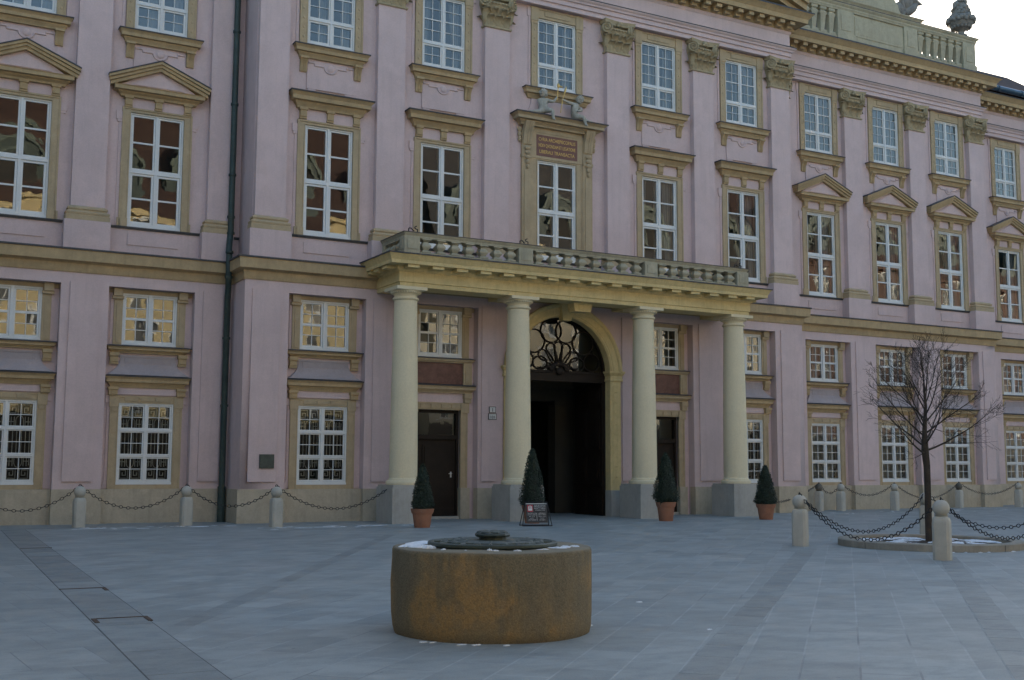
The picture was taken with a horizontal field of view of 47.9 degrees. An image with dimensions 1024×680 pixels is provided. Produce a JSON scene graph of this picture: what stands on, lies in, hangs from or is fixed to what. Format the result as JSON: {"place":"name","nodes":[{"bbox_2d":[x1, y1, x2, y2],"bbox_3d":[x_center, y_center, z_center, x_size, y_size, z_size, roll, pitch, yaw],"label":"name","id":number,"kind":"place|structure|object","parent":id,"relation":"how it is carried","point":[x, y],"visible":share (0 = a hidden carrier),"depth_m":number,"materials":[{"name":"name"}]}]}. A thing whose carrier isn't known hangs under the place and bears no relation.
{"place":"outdoors","nodes":[
{"label":"outdoors","id":0,"kind":"place"},
{"bbox_2d":[0,530,147,679],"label":"paving field","id":1,"kind":"structure","parent":0,"point":[49,630],"depth_m":11.17,"materials":[{"name":"stone"}]},
{"bbox_2d":[0,0,1023,525],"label":"palace","id":2,"kind":"structure","parent":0,"point":[222,268],"depth_m":37.69,"materials":[{"name":"pink paint"}]},
{"bbox_2d":[0,369,56,489],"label":"window","id":3,"kind":"structure","parent":2,"relation":"in","point":[10,380],"depth_m":31.83,"materials":[{"name":"white paint"}]},
{"bbox_2d":[0,279,58,371],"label":"window","id":4,"kind":"structure","parent":2,"relation":"in","point":[27,360],"depth_m":32.06,"materials":[{"name":"white paint"}]},
{"bbox_2d":[0,0,73,51],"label":"window","id":5,"kind":"structure","parent":2,"relation":"in","point":[52,15],"depth_m":32.88,"materials":[{"name":"white paint"}]},
{"bbox_2d":[0,37,81,218],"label":"window","id":6,"kind":"structure","parent":2,"relation":"in","point":[29,70],"depth_m":32.63,"materials":[{"name":"white paint"}]},
{"bbox_2d":[101,374,191,488],"bbox_3d":[-10.597,2.648,33.331,2.460,3.283,0.399,4,-7,-29],"label":"window","id":7,"kind":"structure","parent":2,"relation":"in","point":[121,384],"depth_m":33.36,"materials":[{"name":"white paint"}]},
{"bbox_2d":[107,288,191,376],"bbox_3d":[-10.576,-0.201,33.631,2.420,2.506,0.330,4,-7,-29],"label":"window","id":8,"kind":"structure","parent":2,"relation":"in","point":[128,364],"depth_m":33.63,"materials":[{"name":"white paint"}]},
{"bbox_2d":[108,60,211,232],"bbox_3d":[-10.547,-5.772,34.236,2.973,5.035,0.655,4,-7,-29],"label":"window","id":9,"kind":"structure","parent":2,"relation":"in","point":[159,89],"depth_m":34.25,"materials":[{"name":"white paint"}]},
{"bbox_2d":[118,0,203,72],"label":"window","id":10,"kind":"structure","parent":2,"relation":"in","point":[188,42],"depth_m":34.69,"materials":[{"name":"white paint"}]},
{"bbox_2d":[259,454,273,467],"bbox_3d":[-7.072,3.497,33.234,0.430,0.400,0.058,4,-7,-29],"label":"wall plaque","id":11,"kind":"object","parent":2,"relation":"attached to","point":[266,460],"depth_m":33.20,"materials":[{"name":"grey metal"}]},
{"bbox_2d":[284,378,363,488],"bbox_3d":[-5.668,2.796,34.473,2.460,3.283,0.399,4,-7,-29],"label":"window","id":12,"kind":"structure","parent":2,"relation":"in","point":[326,389],"depth_m":34.50,"materials":[{"name":"white paint"}]},
{"bbox_2d":[288,294,363,380],"bbox_3d":[-5.647,-0.053,34.773,2.420,2.506,0.330,4,-7,-29],"label":"window","id":13,"kind":"structure","parent":2,"relation":"in","point":[308,369],"depth_m":34.77,"materials":[{"name":"white paint"}]},
{"bbox_2d":[293,0,370,96],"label":"window","id":14,"kind":"structure","parent":2,"relation":"in","point":[321,76],"depth_m":35.83,"materials":[{"name":"white paint"}]},
{"bbox_2d":[289,87,375,240],"bbox_3d":[-5.609,-5.326,35.326,2.711,4.430,0.700,4,-7,-29],"label":"window","id":15,"kind":"structure","parent":2,"relation":"in","point":[328,113],"depth_m":35.38,"materials":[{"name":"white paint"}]},
{"bbox_2d":[409,0,480,115],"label":"window","id":16,"kind":"structure","parent":2,"relation":"in","point":[434,96],"depth_m":37.73,"materials":[{"name":"white paint"}]},
{"bbox_2d":[405,107,484,250],"bbox_3d":[-2.232,-5.106,37.183,2.711,4.430,0.700,4,-7,-29],"label":"window","id":17,"kind":"structure","parent":2,"relation":"in","point":[433,129],"depth_m":37.26,"materials":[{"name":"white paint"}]},
{"bbox_2d":[417,304,473,358],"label":"window","id":18,"kind":"structure","parent":2,"relation":"in","point":[464,314],"depth_m":36.88,"materials":[{"name":"white paint"}]},
{"bbox_2d":[417,356,475,518],"bbox_3d":[-2.376,3.095,36.477,2.557,5.130,0.669,4,-7,-29],"label":"door","id":19,"kind":"structure","parent":2,"relation":"in","point":[439,453],"depth_m":36.53,"materials":[{"name":"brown wood"}]},
{"bbox_2d":[488,413,496,419],"bbox_3d":[-0.627,2.456,36.947,0.300,0.200,0.032,4,-7,-29],"label":"number plate","id":20,"kind":"object","parent":2,"relation":"attached to","point":[491,416],"visible":1,"depth_m":36.93,"materials":[{"name":"white metal"}]},
{"bbox_2d":[489,407,495,412],"bbox_3d":[-0.626,2.237,36.971,0.240,0.200,0.032,4,-7,-29],"label":"number plate","id":21,"kind":"object","parent":2,"relation":"attached to","point":[492,409],"visible":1,"depth_m":36.95,"materials":[{"name":"white metal"}]},
{"bbox_2d":[529,88,556,119],"bbox_3d":[1.037,-7.962,39.060,1.041,1.133,0.463,1,-6,-9],"label":"cherub statue","id":22,"kind":"object","parent":2,"relation":"on","point":[543,101],"visible":1,"depth_m":38.97,"materials":[{"name":"stone"}]},
{"bbox_2d":[527,6,585,94],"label":"window","id":23,"kind":"structure","parent":2,"relation":"in","point":[576,25],"depth_m":40.02,"materials":[{"name":"white paint"}]},
{"bbox_2d":[537,160,575,262],"bbox_3d":[1.448,-4.350,39.381,1.574,3.420,0.300,4,-7,-29],"label":"window","id":24,"kind":"structure","parent":2,"relation":"in","point":[553,213],"depth_m":39.39,"materials":[{"name":"white paint"}]},
{"bbox_2d":[562,95,591,125],"bbox_3d":[2.247,-7.878,39.629,1.298,1.142,0.446,3,-7,-20],"label":"cherub statue","id":25,"kind":"object","parent":2,"relation":"on","point":[576,108],"visible":0.99,"depth_m":39.56,"materials":[{"name":"stone"}]},
{"bbox_2d":[630,29,689,151],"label":"window","id":26,"kind":"structure","parent":2,"relation":"in","point":[658,135],"depth_m":41.93,"materials":[{"name":"white paint"}]},
{"bbox_2d":[629,145,695,272],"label":"window","id":27,"kind":"structure","parent":2,"relation":"in","point":[664,166],"depth_m":41.51,"materials":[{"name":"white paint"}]},
{"bbox_2d":[654,323,687,370],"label":"window","id":28,"kind":"structure","parent":2,"relation":"in","point":[680,331],"depth_m":41.17,"materials":[{"name":"white paint"}]},
{"bbox_2d":[655,369,691,514],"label":"door","id":29,"kind":"structure","parent":2,"relation":"in","point":[672,387],"depth_m":40.84,"materials":[{"name":"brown wood"}]},
{"bbox_2d":[716,48,770,164],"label":"window","id":30,"kind":"structure","parent":2,"relation":"in","point":[737,149],"depth_m":43.77,"materials":[{"name":"white paint"}]},
{"bbox_2d":[714,159,776,282],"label":"window","id":31,"kind":"structure","parent":2,"relation":"in","point":[738,178],"depth_m":43.38,"materials":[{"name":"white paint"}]},
{"bbox_2d":[743,330,773,397],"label":"window","id":32,"kind":"structure","parent":2,"relation":"in","point":[753,389],"depth_m":42.95,"materials":[{"name":"white paint"}]},
{"bbox_2d":[746,397,774,483],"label":"window","id":33,"kind":"structure","parent":2,"relation":"in","point":[753,405],"depth_m":42.70,"materials":[{"name":"white paint"}]},
{"bbox_2d":[795,82,845,179],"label":"window","id":34,"kind":"structure","parent":2,"relation":"in","point":[817,154],"depth_m":47.57,"materials":[{"name":"white paint"}]},
{"bbox_2d":[792,173,852,297],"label":"window","id":35,"kind":"structure","parent":2,"relation":"in","point":[820,196],"depth_m":47.09,"materials":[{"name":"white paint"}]},
{"bbox_2d":[806,340,849,403],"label":"window","id":36,"kind":"structure","parent":2,"relation":"in","point":[814,395],"depth_m":46.48,"materials":[{"name":"white paint"}]},
{"bbox_2d":[807,403,850,484],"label":"window","id":37,"kind":"structure","parent":2,"relation":"in","point":[821,439],"depth_m":46.20,"materials":[{"name":"white paint"}]},
{"bbox_2d":[865,97,910,190],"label":"window","id":38,"kind":"structure","parent":2,"relation":"in","point":[875,142],"depth_m":49.42,"materials":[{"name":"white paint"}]},
{"bbox_2d":[863,185,918,304],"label":"window","id":39,"kind":"structure","parent":2,"relation":"in","point":[890,205],"depth_m":48.94,"materials":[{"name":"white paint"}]},
{"bbox_2d":[876,345,916,406],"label":"window","id":40,"kind":"structure","parent":2,"relation":"in","point":[880,350],"depth_m":48.29,"materials":[{"name":"white paint"}]},
{"bbox_2d":[878,405,915,484],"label":"window","id":41,"kind":"structure","parent":2,"relation":"in","point":[891,465],"depth_m":48.04,"materials":[{"name":"white paint"}]},
{"bbox_2d":[897,0,922,15],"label":"roof trophy","id":42,"kind":"object","parent":2,"relation":"on","point":[908,7],"visible":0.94,"depth_m":50.18,"materials":[{"name":"stone"}]},
{"bbox_2d":[927,110,971,201],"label":"window","id":43,"kind":"structure","parent":2,"relation":"in","point":[937,175],"depth_m":51.24,"materials":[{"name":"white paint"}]},
{"bbox_2d":[926,195,978,310],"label":"window","id":44,"kind":"structure","parent":2,"relation":"in","point":[951,216],"depth_m":50.78,"materials":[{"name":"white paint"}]},
{"bbox_2d":[940,350,977,409],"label":"window","id":45,"kind":"structure","parent":2,"relation":"in","point":[968,381],"depth_m":50.25,"materials":[{"name":"white paint"}]},
{"bbox_2d":[942,408,978,484],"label":"window","id":46,"kind":"structure","parent":2,"relation":"in","point":[954,463],"depth_m":49.89,"materials":[{"name":"white paint"}]},
{"bbox_2d":[945,0,976,35],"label":"stone urn","id":47,"kind":"object","parent":2,"relation":"on","point":[961,19],"visible":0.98,"depth_m":51.90,"materials":[{"name":"grey stone"}]},
{"bbox_2d":[986,216,1023,322],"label":"window","id":48,"kind":"structure","parent":2,"relation":"in","point":[1007,234],"depth_m":54.90,"materials":[{"name":"white paint"}]},
{"bbox_2d":[987,138,1023,221],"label":"window","id":49,"kind":"structure","parent":2,"relation":"in","point":[997,181],"depth_m":55.42,"materials":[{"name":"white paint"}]},
{"bbox_2d":[1001,360,1023,413],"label":"window","id":50,"kind":"structure","parent":2,"relation":"in","point":[1014,407],"depth_m":54.25,"materials":[{"name":"white paint"}]},
{"bbox_2d":[1003,413,1023,483],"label":"window","id":51,"kind":"structure","parent":2,"relation":"in","point":[1012,433],"depth_m":53.96,"materials":[{"name":"white paint"}]},
{"bbox_2d":[0,505,1023,529],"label":"pavement","id":52,"kind":"structure","parent":0,"point":[176,524],"depth_m":33.70,"materials":[{"name":"stone"}]},
{"bbox_2d":[72,484,85,527],"bbox_3d":[-11.444,4.398,30.487,0.303,1.169,0.303,5,-8,-34],"label":"bollard","id":53,"kind":"object","parent":52,"relation":"on","point":[79,511],"visible":1,"depth_m":30.37,"materials":[{"name":"stone"}]},
{"bbox_2d":[0,488,74,512],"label":"chain","id":54,"kind":"object","parent":53,"relation":"hanging from","point":[37,507],"visible":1,"depth_m":30.00,"materials":[{"name":"black metal"}]},
{"bbox_2d":[81,485,186,509],"bbox_3d":[-10.204,4.253,31.141,2.799,0.658,0.043,3,-7,-27],"label":"chain","id":55,"kind":"object","parent":53,"relation":"hanging from","point":[135,506],"visible":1,"depth_m":31.16,"materials":[{"name":"black metal"}]},
{"bbox_2d":[179,484,192,525],"bbox_3d":[-8.969,4.548,31.746,0.303,1.169,0.303,5,-8,-34],"label":"bollard","id":56,"kind":"object","parent":52,"relation":"on","point":[186,511],"visible":0.98,"depth_m":31.63,"materials":[{"name":"stone"}]},
{"bbox_2d":[814,482,823,510],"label":"bollard","id":57,"kind":"object","parent":52,"relation":"on","point":[819,499],"visible":1,"depth_m":44.49,"materials":[{"name":"stone"}]},
{"bbox_2d":[776,483,818,503],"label":"chain","id":58,"kind":"object","parent":57,"relation":"hanging from","point":[790,499],"visible":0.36,"depth_m":43.90,"materials":[{"name":"black metal"}]},
{"bbox_2d":[836,482,845,510],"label":"bollard","id":59,"kind":"object","parent":52,"relation":"on","point":[840,500],"visible":0.99,"depth_m":44.60,"materials":[{"name":"stone"}]},
{"bbox_2d":[890,482,899,510],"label":"bollard","id":60,"kind":"object","parent":52,"relation":"on","point":[894,500],"visible":0.98,"depth_m":45.39,"materials":[{"name":"stone"}]},
{"bbox_2d":[840,483,893,495],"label":"chain","id":61,"kind":"object","parent":60,"relation":"hanging from","point":[868,494],"visible":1,"depth_m":45.06,"materials":[{"name":"black metal"}]},
{"bbox_2d":[899,483,957,497],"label":"chain","id":62,"kind":"object","parent":60,"relation":"hanging from","point":[934,496],"visible":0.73,"depth_m":47.61,"materials":[{"name":"black metal"}]},
{"bbox_2d":[955,482,963,507],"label":"bollard","id":63,"kind":"object","parent":52,"relation":"on","point":[959,498],"visible":0.99,"depth_m":48.63,"materials":[{"name":"stone"}]},
{"bbox_2d":[1014,482,1022,506],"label":"bollard","id":64,"kind":"object","parent":52,"relation":"on","point":[1018,496],"visible":1,"depth_m":50.25,"materials":[{"name":"stone"}]},
{"bbox_2d":[959,482,1016,494],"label":"chain","id":65,"kind":"object","parent":64,"relation":"hanging from","point":[987,493],"visible":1,"depth_m":49.55,"materials":[{"name":"black metal"}]},
{"bbox_2d":[27,509,1023,679],"bbox_3d":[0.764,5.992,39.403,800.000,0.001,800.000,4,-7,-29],"label":"ground","id":66,"kind":"structure","parent":0,"point":[838,612],"depth_m":14.59,"materials":[{"name":"stone"}]},
{"bbox_2d":[1,529,230,679],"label":"drain band","id":67,"kind":"object","parent":66,"relation":"on","point":[148,650],"visible":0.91,"depth_m":11.95,"materials":[{"name":"stone"}]},
{"bbox_2d":[59,587,107,589],"bbox_3d":[-5.659,3.307,15.236,0.580,0.022,0.380,3,-7,-26],"label":"hatch frame","id":68,"kind":"object","parent":67,"relation":"in","point":[104,588],"visible":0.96,"depth_m":15.37,"materials":[{"name":"metal"}]},
{"bbox_2d":[91,616,152,622],"bbox_3d":[-4.166,2.992,12.308,0.580,0.022,0.380,3,-7,-26],"label":"hatch frame","id":69,"kind":"object","parent":67,"relation":"in","point":[94,620],"visible":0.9,"depth_m":12.38,"materials":[{"name":"metal"}]},
{"bbox_2d":[269,484,282,526],"bbox_3d":[-6.380,4.498,31.181,0.303,1.169,0.303,5,-8,-34],"label":"bollard","id":70,"kind":"object","parent":66,"relation":"on","point":[276,511],"visible":1,"depth_m":31.07,"materials":[{"name":"stone"}]},
{"bbox_2d":[187,485,271,507],"bbox_3d":[-7.672,4.277,31.491,2.667,0.608,0.043,-1,-6,12],"label":"chain","id":71,"kind":"object","parent":70,"relation":"hanging from","point":[227,505],"visible":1,"depth_m":31.47,"materials":[{"name":"black metal"}]},
{"bbox_2d":[282,489,386,509],"bbox_3d":[-4.998,4.417,32.265,3.508,0.698,0.043,5,-8,-37],"label":"chain","id":72,"kind":"object","parent":70,"relation":"hanging from","point":[331,507],"visible":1,"depth_m":32.21,"materials":[{"name":"black metal"}]},
{"bbox_2d":[163,531,401,635],"bbox_3d":[-3.208,3.690,18.526,0.240,0.021,22.192,0,-6,2],"label":"paving band","id":73,"kind":"object","parent":66,"relation":"on","point":[179,627],"visible":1,"depth_m":15.05,"materials":[{"name":"stone"}]},
{"bbox_2d":[410,463,435,527],"bbox_3d":[-2.416,4.212,31.320,0.695,1.744,0.702,4,-7,-29],"label":"potted conifer","id":74,"kind":"object","parent":66,"relation":"on","point":[422,509],"visible":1,"depth_m":31.11,"materials":[{"name":"plant"}]},
{"bbox_2d":[390,530,591,643],"bbox_3d":[-0.197,2.461,11.790,2.048,1.020,2.060,4,-7,-29],"label":"well","id":75,"kind":"object","parent":66,"relation":"on","point":[474,592],"visible":0.95,"depth_m":10.92,"materials":[{"name":"stone"}]},
{"bbox_2d":[398,540,578,550],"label":"snow remnants","id":76,"kind":"object","parent":75,"relation":"on","point":[417,544],"visible":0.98,"depth_m":11.54,"materials":[{"name":"white snow"}]},
{"bbox_2d":[85,508,959,645],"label":"snow remnants","id":77,"kind":"object","parent":66,"relation":"on","point":[344,526],"visible":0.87,"depth_m":29.96,"materials":[{"name":"white snow"}]},
{"bbox_2d":[518,448,544,523],"bbox_3d":[0.595,4.273,33.924,0.833,2.219,0.857,-3,-7,26],"label":"potted conifer","id":78,"kind":"object","parent":66,"relation":"on","point":[532,491],"visible":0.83,"depth_m":33.73,"materials":[{"name":"plant"}]},
{"bbox_2d":[519,502,552,525],"bbox_3d":[0.670,4.882,32.388,0.866,0.673,0.428,2,-6,-12],"label":"sign board","id":79,"kind":"object","parent":66,"relation":"on","point":[536,512],"visible":1,"depth_m":32.29,"materials":[{"name":"black metal"}]},
{"bbox_2d":[651,452,679,520],"bbox_3d":[4.794,4.534,35.761,0.882,2.140,0.932,-4,-8,36],"label":"potted conifer","id":80,"kind":"object","parent":66,"relation":"on","point":[664,495],"visible":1,"depth_m":35.54,"materials":[{"name":"plant"}]},
{"bbox_2d":[671,548,816,679],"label":"paving band","id":81,"kind":"object","parent":66,"relation":"on","point":[715,655],"visible":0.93,"depth_m":11.88,"materials":[{"name":"stone"}]},
{"bbox_2d":[753,465,777,519],"bbox_3d":[8.174,4.887,37.137,0.809,1.768,0.799,3,-7,-21],"label":"potted conifer","id":82,"kind":"object","parent":66,"relation":"on","point":[766,501],"visible":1,"depth_m":36.89,"materials":[{"name":"plant"}]},
{"bbox_2d":[791,492,808,546],"bbox_3d":[6.141,3.830,24.580,0.303,1.169,0.303,-4,-7,31],"label":"bollard","id":83,"kind":"object","parent":66,"relation":"on","point":[800,528],"visible":0.99,"depth_m":24.46,"materials":[{"name":"stone"}]},
{"bbox_2d":[800,493,922,533],"bbox_3d":[8.001,3.902,26.005,4.698,0.921,0.043,5,-8,-37],"label":"chain","id":84,"kind":"object","parent":83,"relation":"hanging from","point":[867,530],"visible":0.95,"depth_m":26.00,"materials":[{"name":"black metal"}]},
{"bbox_2d":[919,493,933,533],"bbox_3d":[9.857,4.158,27.408,0.303,1.169,0.303,-4,-7,31],"label":"bollard","id":85,"kind":"object","parent":66,"relation":"on","point":[922,520],"visible":0.41,"depth_m":27.32,"materials":[{"name":"stone"}]},
{"bbox_2d":[931,496,1023,529],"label":"chain","id":86,"kind":"object","parent":85,"relation":"hanging from","point":[983,524],"visible":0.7,"depth_m":25.77,"materials":[{"name":"black metal"}]},
{"bbox_2d":[838,534,1023,552],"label":"tree bed kerb","id":87,"kind":"object","parent":66,"relation":"on","point":[1009,545],"visible":0.77,"depth_m":23.39,"materials":[{"name":"stone"}]},
{"bbox_2d":[877,538,993,543],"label":"soil","id":88,"kind":"structure","parent":87,"relation":"in","point":[924,541],"depth_m":24.56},
{"bbox_2d":[858,327,1005,540],"bbox_3d":[9.009,2.075,24.888,3.571,4.732,3.105,4,-7,-29],"label":"bare tree","id":89,"kind":"object","parent":88,"relation":"on","point":[925,448],"visible":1,"depth_m":24.93,"materials":[{"name":"brown plant"}]},
{"bbox_2d":[859,537,1015,552],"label":"snow remnants","id":90,"kind":"object","parent":88,"relation":"on","point":[953,539],"visible":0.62,"depth_m":25.00,"materials":[{"name":"white snow"}]},
{"bbox_2d":[940,556,1023,679],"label":"paving band","id":91,"kind":"object","parent":66,"relation":"on","point":[1003,635],"visible":0.84,"depth_m":12.59,"materials":[{"name":"stone"}]},
{"bbox_2d":[932,497,952,560],"bbox_3d":[7.828,3.445,20.997,0.303,1.169,0.303,-4,-7,31],"label":"bollard","id":92,"kind":"object","parent":91,"relation":"on","point":[941,536],"visible":0.99,"depth_m":20.88,"materials":[{"name":"stone"}]},
{"bbox_2d":[799,494,931,541],"bbox_3d":[6.986,3.537,22.799,0.043,0.899,3.997,3,-7,-25],"label":"chain","id":93,"kind":"object","parent":92,"relation":"hanging from","point":[864,537],"visible":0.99,"depth_m":22.70,"materials":[{"name":"black metal"}]},
{"bbox_2d":[941,498,1023,540],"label":"chain","id":94,"kind":"object","parent":92,"relation":"hanging from","point":[981,530],"visible":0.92,"depth_m":21.76,"materials":[{"name":"black metal"}]},
{"bbox_2d":[895,0,1023,84],"label":"sky","id":95,"kind":"structure","parent":0,"point":[998,27],"materials":[{"name":"white"}]}
]}

